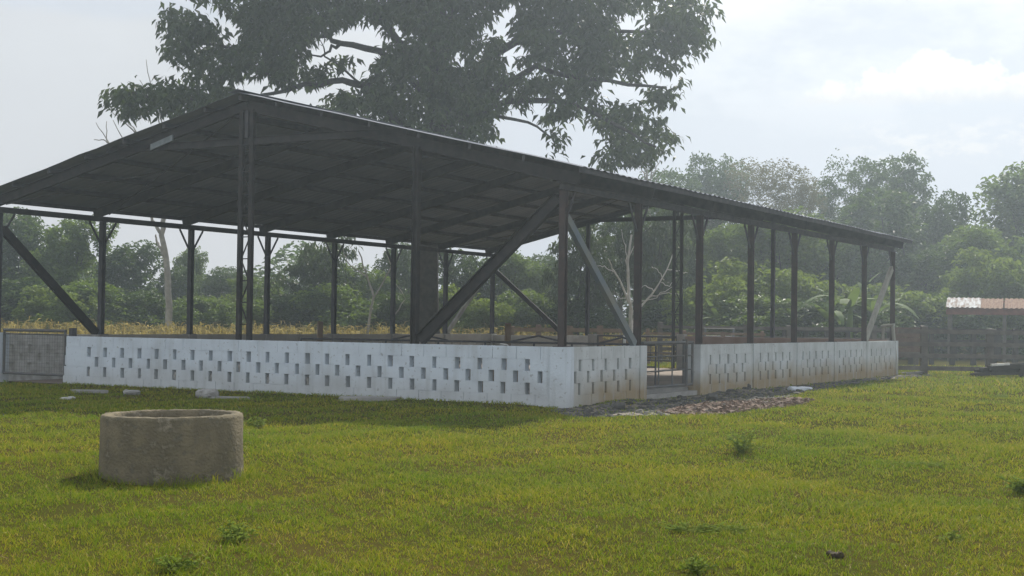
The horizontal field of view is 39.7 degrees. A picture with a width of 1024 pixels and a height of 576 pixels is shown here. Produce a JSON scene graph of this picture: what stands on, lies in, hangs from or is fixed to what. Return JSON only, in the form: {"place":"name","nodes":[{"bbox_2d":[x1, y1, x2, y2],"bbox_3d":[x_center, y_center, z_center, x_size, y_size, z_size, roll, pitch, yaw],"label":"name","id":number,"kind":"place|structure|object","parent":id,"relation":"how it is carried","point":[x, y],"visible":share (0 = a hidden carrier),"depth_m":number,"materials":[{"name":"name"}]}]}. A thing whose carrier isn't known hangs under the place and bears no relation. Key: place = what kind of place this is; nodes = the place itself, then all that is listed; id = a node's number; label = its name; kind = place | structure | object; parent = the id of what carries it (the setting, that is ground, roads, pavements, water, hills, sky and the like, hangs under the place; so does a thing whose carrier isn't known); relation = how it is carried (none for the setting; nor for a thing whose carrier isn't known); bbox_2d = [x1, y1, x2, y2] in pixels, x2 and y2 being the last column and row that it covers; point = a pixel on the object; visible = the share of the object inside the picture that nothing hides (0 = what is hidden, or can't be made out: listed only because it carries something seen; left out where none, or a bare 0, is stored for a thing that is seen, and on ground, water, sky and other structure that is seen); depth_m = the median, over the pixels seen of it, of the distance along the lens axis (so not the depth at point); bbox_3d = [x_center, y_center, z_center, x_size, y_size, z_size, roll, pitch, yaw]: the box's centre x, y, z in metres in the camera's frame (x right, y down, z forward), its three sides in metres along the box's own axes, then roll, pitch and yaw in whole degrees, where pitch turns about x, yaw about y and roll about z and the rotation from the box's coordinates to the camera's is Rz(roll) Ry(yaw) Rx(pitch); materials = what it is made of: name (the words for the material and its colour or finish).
{"place":"outdoors","nodes":[
{"label":"outdoors","id":0,"kind":"place"},
{"bbox_2d":[0,333,1023,575],"bbox_3d":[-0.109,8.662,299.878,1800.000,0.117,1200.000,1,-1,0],"label":"ground","id":1,"kind":"structure","parent":0,"point":[962,362],"depth_m":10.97,"materials":[{"name":"green plant"}]},
{"bbox_2d":[1,276,54,328],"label":"bush","id":2,"kind":"object","parent":1,"relation":"on","point":[8,298],"visible":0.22,"depth_m":65.11,"materials":[{"name":"green plant"}]},
{"bbox_2d":[1,206,64,310],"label":"broadleaf tree","id":3,"kind":"object","parent":1,"relation":"on","point":[25,229],"visible":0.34,"depth_m":71.72,"materials":[{"name":"green plant"}]},
{"bbox_2d":[10,285,97,329],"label":"bush","id":4,"kind":"object","parent":1,"relation":"on","point":[56,313],"visible":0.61,"depth_m":62.28,"materials":[{"name":"green plant"}]},
{"bbox_2d":[20,214,119,299],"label":"broadleaf tree","id":5,"kind":"object","parent":1,"relation":"on","point":[73,237],"visible":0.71,"depth_m":69.19,"materials":[{"name":"green plant"}]},
{"bbox_2d":[51,279,153,333],"bbox_3d":[-18.827,1.235,64.839,5.238,3.237,5.059,0,-2,32],"label":"bush","id":6,"kind":"object","parent":1,"relation":"on","point":[87,290],"visible":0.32,"depth_m":64.23,"materials":[{"name":"green plant"}]},
{"bbox_2d":[90,239,170,307],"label":"broadleaf tree","id":7,"kind":"object","parent":1,"relation":"on","point":[118,271],"visible":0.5,"depth_m":73.32,"materials":[{"name":"green plant"}]},
{"bbox_2d":[94,60,172,328],"bbox_3d":[-16.502,-3.602,62.054,3.581,12.847,0.658,1,-1,0],"label":"bare tree","id":8,"kind":"object","parent":1,"relation":"on","point":[167,277],"visible":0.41,"depth_m":61.96,"materials":[{"name":"grey plant"}]},
{"bbox_2d":[105,289,194,331],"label":"bush","id":9,"kind":"object","parent":1,"relation":"on","point":[153,305],"visible":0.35,"depth_m":65.03,"materials":[{"name":"green plant"}]},
{"bbox_2d":[98,409,243,485],"bbox_3d":[-3.071,1.477,12.827,1.273,0.700,1.275,0,-1,0],"label":"concrete ring","id":10,"kind":"object","parent":1,"relation":"on","point":[169,445],"visible":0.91,"depth_m":12.29,"materials":[{"name":"concrete"}]},
{"bbox_2d":[147,265,199,310],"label":"broadleaf tree","id":11,"kind":"object","parent":1,"relation":"on","point":[178,285],"visible":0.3,"depth_m":75.39,"materials":[{"name":"green plant"}]},
{"bbox_2d":[147,551,209,572],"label":"weed","id":12,"kind":"object","parent":1,"relation":"on","point":[169,563],"visible":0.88,"depth_m":7.90,"materials":[{"name":"green plant"}]},
{"bbox_2d":[141,295,234,333],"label":"bush","id":13,"kind":"object","parent":1,"relation":"on","point":[200,303],"visible":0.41,"depth_m":63.54,"materials":[{"name":"green plant"}]},
{"bbox_2d":[172,245,208,298],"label":"broadleaf tree","id":14,"kind":"object","parent":1,"relation":"on","point":[182,260],"visible":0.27,"depth_m":79.54,"materials":[{"name":"green plant"}]},
{"bbox_2d":[195,388,218,397],"bbox_3d":[-5.444,1.899,25.376,0.416,0.213,0.303,1,-1,0],"label":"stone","id":15,"kind":"object","parent":1,"relation":"on","point":[204,393],"visible":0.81,"depth_m":25.25,"materials":[{"name":"grey stone"}]},
{"bbox_2d":[195,292,258,328],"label":"bush","id":16,"kind":"object","parent":1,"relation":"on","point":[234,300],"visible":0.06,"depth_m":66.00,"materials":[{"name":"green plant"}]},
{"bbox_2d":[195,265,261,301],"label":"broadleaf tree","id":17,"kind":"object","parent":1,"relation":"on","point":[224,273],"visible":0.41,"depth_m":79.24,"materials":[{"name":"green plant"}]},
{"bbox_2d":[215,520,261,543],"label":"weed","id":18,"kind":"object","parent":1,"relation":"on","point":[237,533],"visible":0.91,"depth_m":8.89,"materials":[{"name":"green plant"}]},
{"bbox_2d":[208,299,297,331],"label":"bush","id":19,"kind":"object","parent":1,"relation":"on","point":[224,319],"visible":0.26,"depth_m":62.01,"materials":[{"name":"green plant"}]},
{"bbox_2d":[244,417,265,428],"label":"weed","id":20,"kind":"object","parent":1,"relation":"on","point":[259,424],"visible":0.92,"depth_m":18.89,"materials":[{"name":"green plant"}]},
{"bbox_2d":[226,274,284,303],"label":"broadleaf tree","id":21,"kind":"object","parent":1,"relation":"on","point":[258,288],"visible":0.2,"depth_m":71.63,"materials":[{"name":"green plant"}]},
{"bbox_2d":[253,291,324,332],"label":"bush","id":22,"kind":"object","parent":1,"relation":"on","point":[286,313],"visible":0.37,"depth_m":62.96,"materials":[{"name":"green plant"}]},
{"bbox_2d":[270,236,365,307],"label":"tree","id":23,"kind":"object","parent":1,"relation":"on","point":[319,264],"visible":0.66,"depth_m":65.42,"materials":[{"name":"green plant"}]},
{"bbox_2d":[289,282,380,333],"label":"bush","id":24,"kind":"object","parent":1,"relation":"on","point":[356,315],"visible":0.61,"depth_m":62.48,"materials":[{"name":"green plant"}]},
{"bbox_2d":[326,260,397,306],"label":"broadleaf tree","id":25,"kind":"object","parent":1,"relation":"on","point":[352,275],"visible":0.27,"depth_m":71.09,"materials":[{"name":"green plant"}]},
{"bbox_2d":[1,316,734,359],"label":"dry corn","id":26,"kind":"object","parent":1,"relation":"on","point":[159,328],"visible":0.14,"depth_m":56.83,"materials":[{"name":"plant"}]},
{"bbox_2d":[338,396,401,400],"bbox_3d":[-2.478,1.936,24.815,1.113,0.076,0.372,1,0,-6],"label":"concrete slab","id":27,"kind":"object","parent":1,"relation":"on","point":[367,398],"depth_m":24.66,"materials":[{"name":"grey concrete"}]},
{"bbox_2d":[338,296,407,332],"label":"bush","id":28,"kind":"object","parent":1,"relation":"on","point":[369,301],"visible":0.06,"depth_m":64.10,"materials":[{"name":"green plant"}]},
{"bbox_2d":[341,237,405,333],"bbox_3d":[-5.470,0.367,55.907,2.583,4.891,0.539,1,-1,0],"label":"bare sapling","id":29,"kind":"object","parent":1,"relation":"on","point":[371,305],"visible":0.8,"depth_m":55.96,"materials":[{"name":"grey plant"}]},
{"bbox_2d":[364,290,409,333],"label":"bush","id":30,"kind":"object","parent":1,"relation":"on","point":[384,306],"visible":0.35,"depth_m":62.31,"materials":[{"name":"green plant"}]},
{"bbox_2d":[372,242,410,302],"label":"broadleaf tree","id":31,"kind":"object","parent":1,"relation":"on","point":[403,267],"visible":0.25,"depth_m":73.53,"materials":[{"name":"green plant"}]},
{"bbox_2d":[97,0,725,333],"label":"great tree","id":32,"kind":"object","parent":1,"relation":"on","point":[448,96],"visible":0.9,"depth_m":48.14,"materials":[{"name":"green plant"}]},
{"bbox_2d":[404,283,487,332],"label":"bush","id":33,"kind":"object","parent":1,"relation":"on","point":[451,288],"visible":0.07,"depth_m":61.50,"materials":[{"name":"green plant"}]},
{"bbox_2d":[0,89,912,407],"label":"livestock shed","id":34,"kind":"structure","parent":1,"relation":"on","point":[250,161],"depth_m":30.49,"materials":[{"name":"grey metal"}]},
{"bbox_2d":[317,321,322,341],"bbox_3d":[-5.281,1.622,38.974,0.142,1.411,0.147,1,-2,-23],"label":"wooden post","id":35,"kind":"object","parent":34,"relation":"on","point":[319,329],"visible":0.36,"depth_m":38.93,"materials":[{"name":"wood"}]},
{"bbox_2d":[300,335,656,385],"bbox_3d":[-1.016,1.571,30.817,9.040,1.160,0.049,0,-2,30],"label":"pen rail","id":36,"kind":"object","parent":34,"relation":"on","point":[603,343],"visible":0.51,"depth_m":30.22,"materials":[{"name":"metal"}]},
{"bbox_2d":[504,323,510,368],"bbox_3d":[-0.118,1.602,35.968,0.140,1.436,0.149,1,-2,-23],"label":"wooden post","id":37,"kind":"object","parent":34,"relation":"on","point":[507,331],"visible":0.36,"depth_m":35.92,"materials":[{"name":"wood"}]},
{"bbox_2d":[438,248,489,311],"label":"broadleaf tree","id":38,"kind":"object","parent":1,"relation":"on","point":[469,265],"visible":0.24,"depth_m":69.67,"materials":[{"name":"green plant"}]},
{"bbox_2d":[440,292,515,334],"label":"bush","id":39,"kind":"object","parent":1,"relation":"on","point":[475,319],"visible":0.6,"depth_m":60.17,"materials":[{"name":"green plant"}]},
{"bbox_2d":[3,240,966,348],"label":"woodland","id":40,"kind":"object","parent":1,"relation":"on","point":[284,255],"depth_m":88.04,"materials":[{"name":"green plant"}]},
{"bbox_2d":[2,303,1023,359],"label":"undergrowth","id":41,"kind":"object","parent":1,"relation":"on","point":[1009,337],"visible":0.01,"depth_m":63.67,"materials":[{"name":"green plant"}]},
{"bbox_2d":[479,250,556,308],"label":"broadleaf tree","id":42,"kind":"object","parent":1,"relation":"on","point":[512,268],"visible":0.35,"depth_m":71.38,"materials":[{"name":"green plant"}]},
{"bbox_2d":[484,288,553,333],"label":"bush","id":43,"kind":"object","parent":1,"relation":"on","point":[521,317],"visible":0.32,"depth_m":61.90,"materials":[{"name":"green plant"}]},
{"bbox_2d":[514,292,581,334],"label":"bush","id":44,"kind":"object","parent":1,"relation":"on","point":[543,323],"visible":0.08,"depth_m":63.20,"materials":[{"name":"green plant"}]},
{"bbox_2d":[520,252,583,307],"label":"broadleaf tree","id":45,"kind":"object","parent":1,"relation":"on","point":[546,261],"visible":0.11,"depth_m":81.44,"materials":[{"name":"green plant"}]},
{"bbox_2d":[511,324,627,345],"bbox_3d":[2.078,2.084,52.056,4.419,1.473,0.266,1,-1,-2],"label":"rail fence","id":46,"kind":"object","parent":1,"relation":"on","point":[599,330],"visible":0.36,"depth_m":51.96,"materials":[{"name":"wood"}]},
{"bbox_2d":[537,225,616,332],"bbox_3d":[2.773,0.004,62.041,3.433,6.071,3.110,1,-1,-4],"label":"drooping tree","id":47,"kind":"object","parent":1,"relation":"on","point":[574,271],"visible":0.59,"depth_m":61.47,"materials":[{"name":"green plant"}]},
{"bbox_2d":[541,298,620,339],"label":"bush","id":48,"kind":"object","parent":1,"relation":"on","point":[608,322],"visible":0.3,"depth_m":61.36,"materials":[{"name":"green plant"}]},
{"bbox_2d":[575,207,670,339],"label":"broadleaf tree","id":49,"kind":"object","parent":1,"relation":"on","point":[608,227],"visible":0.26,"depth_m":65.28,"materials":[{"name":"green plant"}]},
{"bbox_2d":[597,229,686,331],"bbox_3d":[4.568,0.260,49.613,3.219,5.043,0.587,1,-1,-7],"label":"dead tree","id":50,"kind":"object","parent":1,"relation":"on","point":[628,298],"visible":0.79,"depth_m":49.58,"materials":[{"name":"grey wood"}]},
{"bbox_2d":[610,202,706,310],"bbox_3d":[6.821,-0.424,64.089,4.089,7.159,3.704,2,-2,-41],"label":"drooping tree","id":51,"kind":"object","parent":1,"relation":"on","point":[658,257],"visible":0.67,"depth_m":63.47,"materials":[{"name":"green plant"}]},
{"bbox_2d":[612,165,705,257],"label":"broadleaf tree","id":52,"kind":"object","parent":1,"relation":"on","point":[670,175],"visible":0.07,"depth_m":83.19,"materials":[{"name":"green plant"}]},
{"bbox_2d":[625,298,703,347],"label":"bush","id":53,"kind":"object","parent":1,"relation":"on","point":[653,313],"visible":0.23,"depth_m":61.09,"materials":[{"name":"green plant"}]},
{"bbox_2d":[642,231,712,305],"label":"broadleaf tree","id":54,"kind":"object","parent":1,"relation":"on","point":[691,276],"visible":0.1,"depth_m":70.52,"materials":[{"name":"green plant"}]},
{"bbox_2d":[649,519,731,533],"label":"weed","id":55,"kind":"object","parent":1,"relation":"on","point":[685,526],"visible":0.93,"depth_m":9.65,"materials":[{"name":"green plant"}]},
{"bbox_2d":[678,554,717,573],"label":"weed","id":56,"kind":"object","parent":1,"relation":"on","point":[698,567],"visible":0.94,"depth_m":8.07,"materials":[{"name":"green plant"}]},
{"bbox_2d":[659,276,746,340],"bbox_3d":[8.184,1.294,59.925,4.339,3.576,4.044,2,-2,-33],"label":"bush","id":57,"kind":"object","parent":1,"relation":"on","point":[725,293],"visible":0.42,"depth_m":59.49,"materials":[{"name":"green plant"}]},
{"bbox_2d":[645,328,765,363],"bbox_3d":[6.816,2.143,50.133,4.300,1.405,0.206,1,-1,-5],"label":"rail fence","id":58,"kind":"object","parent":1,"relation":"on","point":[762,334],"visible":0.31,"depth_m":49.96,"materials":[{"name":"wood"}]},
{"bbox_2d":[694,299,731,335],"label":"banana plant","id":59,"kind":"object","parent":1,"relation":"on","point":[715,312],"visible":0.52,"depth_m":57.76,"materials":[{"name":"green plant"}]},
{"bbox_2d":[685,151,752,273],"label":"broadleaf tree","id":60,"kind":"object","parent":1,"relation":"on","point":[710,181],"visible":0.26,"depth_m":85.69,"materials":[{"name":"green plant"}]},
{"bbox_2d":[686,223,758,303],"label":"broadleaf tree","id":61,"kind":"object","parent":1,"relation":"on","point":[717,238],"visible":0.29,"depth_m":70.85,"materials":[{"name":"green plant"}]},
{"bbox_2d":[695,520,758,533],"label":"weed","id":62,"kind":"object","parent":1,"relation":"on","point":[735,528],"visible":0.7,"depth_m":9.77,"materials":[{"name":"green plant"}]},
{"bbox_2d":[557,374,917,416],"bbox_3d":[7.076,2.239,31.269,3.000,0.097,25.650,0,-2,30],"label":"bare soil strip","id":63,"kind":"object","parent":1,"relation":"on","point":[643,405],"visible":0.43,"depth_m":25.20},
{"bbox_2d":[656,397,814,416],"bbox_3d":[3.957,2.034,24.649,1.468,0.167,6.100,0,-2,28],"label":"broken brick rubble","id":64,"kind":"object","parent":63,"relation":"on","point":[718,407],"visible":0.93,"depth_m":23.91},
{"bbox_2d":[551,374,929,417],"bbox_3d":[6.997,2.245,31.641,2.432,0.163,24.150,0,-2,30],"label":"stone rubble","id":65,"kind":"object","parent":63,"relation":"on","point":[682,401],"visible":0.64,"depth_m":26.05,"materials":[{"name":"grey gravel"}]},
{"bbox_2d":[712,429,768,454],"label":"weed","id":66,"kind":"object","parent":1,"relation":"on","point":[740,445],"visible":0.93,"depth_m":15.54,"materials":[{"name":"green plant"}]},
{"bbox_2d":[683,294,805,336],"bbox_3d":[9.492,1.625,58.127,5.393,2.820,5.209,-1,-2,42],"label":"bush","id":67,"kind":"object","parent":1,"relation":"on","point":[763,304],"visible":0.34,"depth_m":57.15,"materials":[{"name":"green plant"}]},
{"bbox_2d":[703,256,816,325],"bbox_3d":[10.795,0.912,62.175,5.224,4.578,5.604,0,-1,19],"label":"bush","id":68,"kind":"object","parent":1,"relation":"on","point":[782,290],"visible":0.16,"depth_m":61.36,"materials":[{"name":"green plant"}]},
{"bbox_2d":[723,157,817,263],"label":"feathery tree","id":69,"kind":"object","parent":1,"relation":"on","point":[772,195],"visible":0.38,"depth_m":81.10,"materials":[{"name":"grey plant"}]},
{"bbox_2d":[710,206,837,293],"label":"broadleaf tree","id":70,"kind":"object","parent":1,"relation":"on","point":[762,250],"visible":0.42,"depth_m":69.01,"materials":[{"name":"green plant"}]},
{"bbox_2d":[719,299,844,337],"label":"bush","id":71,"kind":"object","parent":1,"relation":"on","point":[811,319],"visible":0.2,"depth_m":56.90,"materials":[{"name":"green plant"}]},
{"bbox_2d":[657,322,919,365],"bbox_3d":[10.269,2.138,52.668,9.799,1.631,0.233,1,-1,-3],"label":"rail fence","id":72,"kind":"object","parent":1,"relation":"on","point":[661,326],"visible":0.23,"depth_m":52.56,"materials":[{"name":"wood"}]},
{"bbox_2d":[774,175,827,233],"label":"feathery tree","id":73,"kind":"object","parent":1,"relation":"on","point":[811,204],"visible":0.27,"depth_m":79.69,"materials":[{"name":"green plant"}]},
{"bbox_2d":[775,271,861,336],"bbox_3d":[13.555,1.228,61.993,4.857,3.968,4.528,1,-1,-10],"label":"bush","id":74,"kind":"object","parent":1,"relation":"on","point":[823,285],"visible":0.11,"depth_m":61.12,"materials":[{"name":"green plant"}]},
{"bbox_2d":[797,293,867,326],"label":"banana plant","id":75,"kind":"object","parent":1,"relation":"on","point":[838,317],"visible":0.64,"depth_m":55.79,"materials":[{"name":"green plant"}]},
{"bbox_2d":[795,148,874,223],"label":"broadleaf tree","id":76,"kind":"object","parent":1,"relation":"on","point":[837,194],"visible":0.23,"depth_m":84.64,"materials":[{"name":"green plant"}]},
{"bbox_2d":[826,550,843,558],"bbox_3d":[1.982,1.638,8.713,0.100,0.043,0.140,1,-1,0],"label":"soil clod","id":77,"kind":"object","parent":1,"relation":"on","point":[839,555],"visible":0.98,"depth_m":8.67,"materials":[{"name":"soil"}]},
{"bbox_2d":[797,272,889,337],"bbox_3d":[13.535,1.176,56.902,3.210,3.726,4.138,-1,-2,42],"label":"banana plant","id":78,"kind":"object","parent":1,"relation":"on","point":[852,299],"visible":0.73,"depth_m":56.65,"materials":[{"name":"green plant"}]},
{"bbox_2d":[804,236,885,295],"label":"broadleaf tree","id":79,"kind":"object","parent":1,"relation":"on","point":[847,265],"visible":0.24,"depth_m":71.44,"materials":[{"name":"green plant"}]},
{"bbox_2d":[812,298,915,337],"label":"bush","id":80,"kind":"object","parent":1,"relation":"on","point":[882,319],"visible":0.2,"depth_m":58.12,"materials":[{"name":"green plant"}]},
{"bbox_2d":[821,186,936,297],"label":"broadleaf tree","id":81,"kind":"object","parent":1,"relation":"on","point":[857,215],"visible":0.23,"depth_m":76.03,"materials":[{"name":"green plant"}]},
{"bbox_2d":[836,282,924,318],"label":"banana plant","id":82,"kind":"object","parent":1,"relation":"on","point":[871,305],"visible":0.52,"depth_m":57.74,"materials":[{"name":"green plant"}]},
{"bbox_2d":[881,323,897,373],"bbox_3d":[11.165,1.798,42.003,0.541,1.511,0.189,-1,-2,42],"label":"pole frame","id":83,"kind":"object","parent":1,"relation":"on","point":[892,326],"visible":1,"depth_m":41.88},
{"bbox_2d":[843,149,938,271],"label":"broadleaf tree","id":84,"kind":"object","parent":1,"relation":"on","point":[904,179],"visible":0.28,"depth_m":85.36,"materials":[{"name":"green plant"}]},
{"bbox_2d":[782,329,1017,364],"bbox_3d":[20.869,2.340,54.306,21.001,1.554,0.247,1,-1,1],"label":"rail fence","id":85,"kind":"object","parent":1,"relation":"on","point":[951,348],"visible":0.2,"depth_m":54.30,"materials":[{"name":"wood"}]},
{"bbox_2d":[895,327,919,351],"bbox_3d":[12.814,2.018,46.019,1.100,1.550,0.140,1,-1,0],"label":"plank panel","id":86,"kind":"object","parent":1,"relation":"on","point":[903,337],"visible":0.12,"depth_m":45.96,"materials":[{"name":"wood"}]},
{"bbox_2d":[867,283,953,358],"bbox_3d":[17.720,1.519,64.012,5.014,3.564,4.674,1,-1,-17],"label":"bush","id":87,"kind":"object","parent":1,"relation":"on","point":[913,303],"visible":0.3,"depth_m":63.00,"materials":[{"name":"green plant"}]},
{"bbox_2d":[870,243,967,302],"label":"broadleaf tree","id":88,"kind":"object","parent":1,"relation":"on","point":[927,268],"visible":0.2,"depth_m":71.04,"materials":[{"name":"green plant"}]},
{"bbox_2d":[896,461,947,466],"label":"weed","id":89,"kind":"object","parent":1,"relation":"on","point":[938,464],"visible":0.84,"depth_m":14.18,"materials":[{"name":"green plant"}]},
{"bbox_2d":[896,189,977,284],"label":"broadleaf tree","id":90,"kind":"object","parent":1,"relation":"on","point":[939,222],"visible":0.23,"depth_m":78.87,"materials":[{"name":"green plant"}]},
{"bbox_2d":[897,291,983,353],"bbox_3d":[19.236,1.717,64.991,5.066,3.238,4.892,2,-2,-41],"label":"bush","id":91,"kind":"object","parent":1,"relation":"on","point":[960,321],"visible":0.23,"depth_m":63.29,"materials":[{"name":"green plant"}]},
{"bbox_2d":[934,530,961,542],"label":"weed","id":92,"kind":"object","parent":1,"relation":"on","point":[952,536],"visible":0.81,"depth_m":9.52,"materials":[{"name":"green plant"}]},
{"bbox_2d":[898,325,1023,374],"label":"rail fence","id":93,"kind":"object","parent":1,"relation":"on","point":[988,356],"visible":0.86,"depth_m":42.76,"materials":[{"name":"brown wood"}]},
{"bbox_2d":[907,326,1023,360],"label":"rail fence","id":94,"kind":"object","parent":1,"relation":"on","point":[999,340],"visible":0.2,"depth_m":61.64,"materials":[{"name":"brown wood"}]},
{"bbox_2d":[933,266,1000,353],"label":"bush","id":95,"kind":"object","parent":1,"relation":"on","point":[944,281],"visible":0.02,"depth_m":68.09,"materials":[{"name":"green plant"}]},
{"bbox_2d":[932,220,1023,288],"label":"broadleaf tree","id":96,"kind":"object","parent":1,"relation":"on","point":[981,236],"visible":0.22,"depth_m":70.85,"materials":[{"name":"green plant"}]},
{"bbox_2d":[939,246,1023,354],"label":"bush","id":97,"kind":"object","parent":1,"relation":"on","point":[967,282],"visible":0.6,"depth_m":65.17,"materials":[{"name":"green plant"}]},
{"bbox_2d":[946,297,1023,362],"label":"rusty roofed shed","id":98,"kind":"structure","parent":1,"relation":"on","point":[976,306],"depth_m":59.97,"materials":[{"name":"metal"}]},
{"bbox_2d":[970,363,1023,376],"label":"timber heap","id":99,"kind":"object","parent":1,"relation":"on","point":[1006,369],"visible":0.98,"depth_m":40.98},
{"bbox_2d":[972,161,1023,260],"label":"broadleaf tree","id":100,"kind":"object","parent":1,"relation":"on","point":[1008,194],"visible":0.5,"depth_m":79.10,"materials":[{"name":"green plant"}]},
{"bbox_2d":[973,260,1023,350],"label":"bush","id":101,"kind":"object","parent":1,"relation":"on","point":[1020,324],"visible":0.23,"depth_m":64.70,"materials":[{"name":"green plant"}]},
{"bbox_2d":[999,474,1023,493],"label":"weed","id":102,"kind":"object","parent":1,"relation":"on","point":[1018,486],"visible":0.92,"depth_m":12.22,"materials":[{"name":"green plant"}]},
{"bbox_2d":[0,0,1023,316],"label":"sky","id":103,"kind":"structure","parent":0,"point":[799,81],"materials":[{"name":"white"}]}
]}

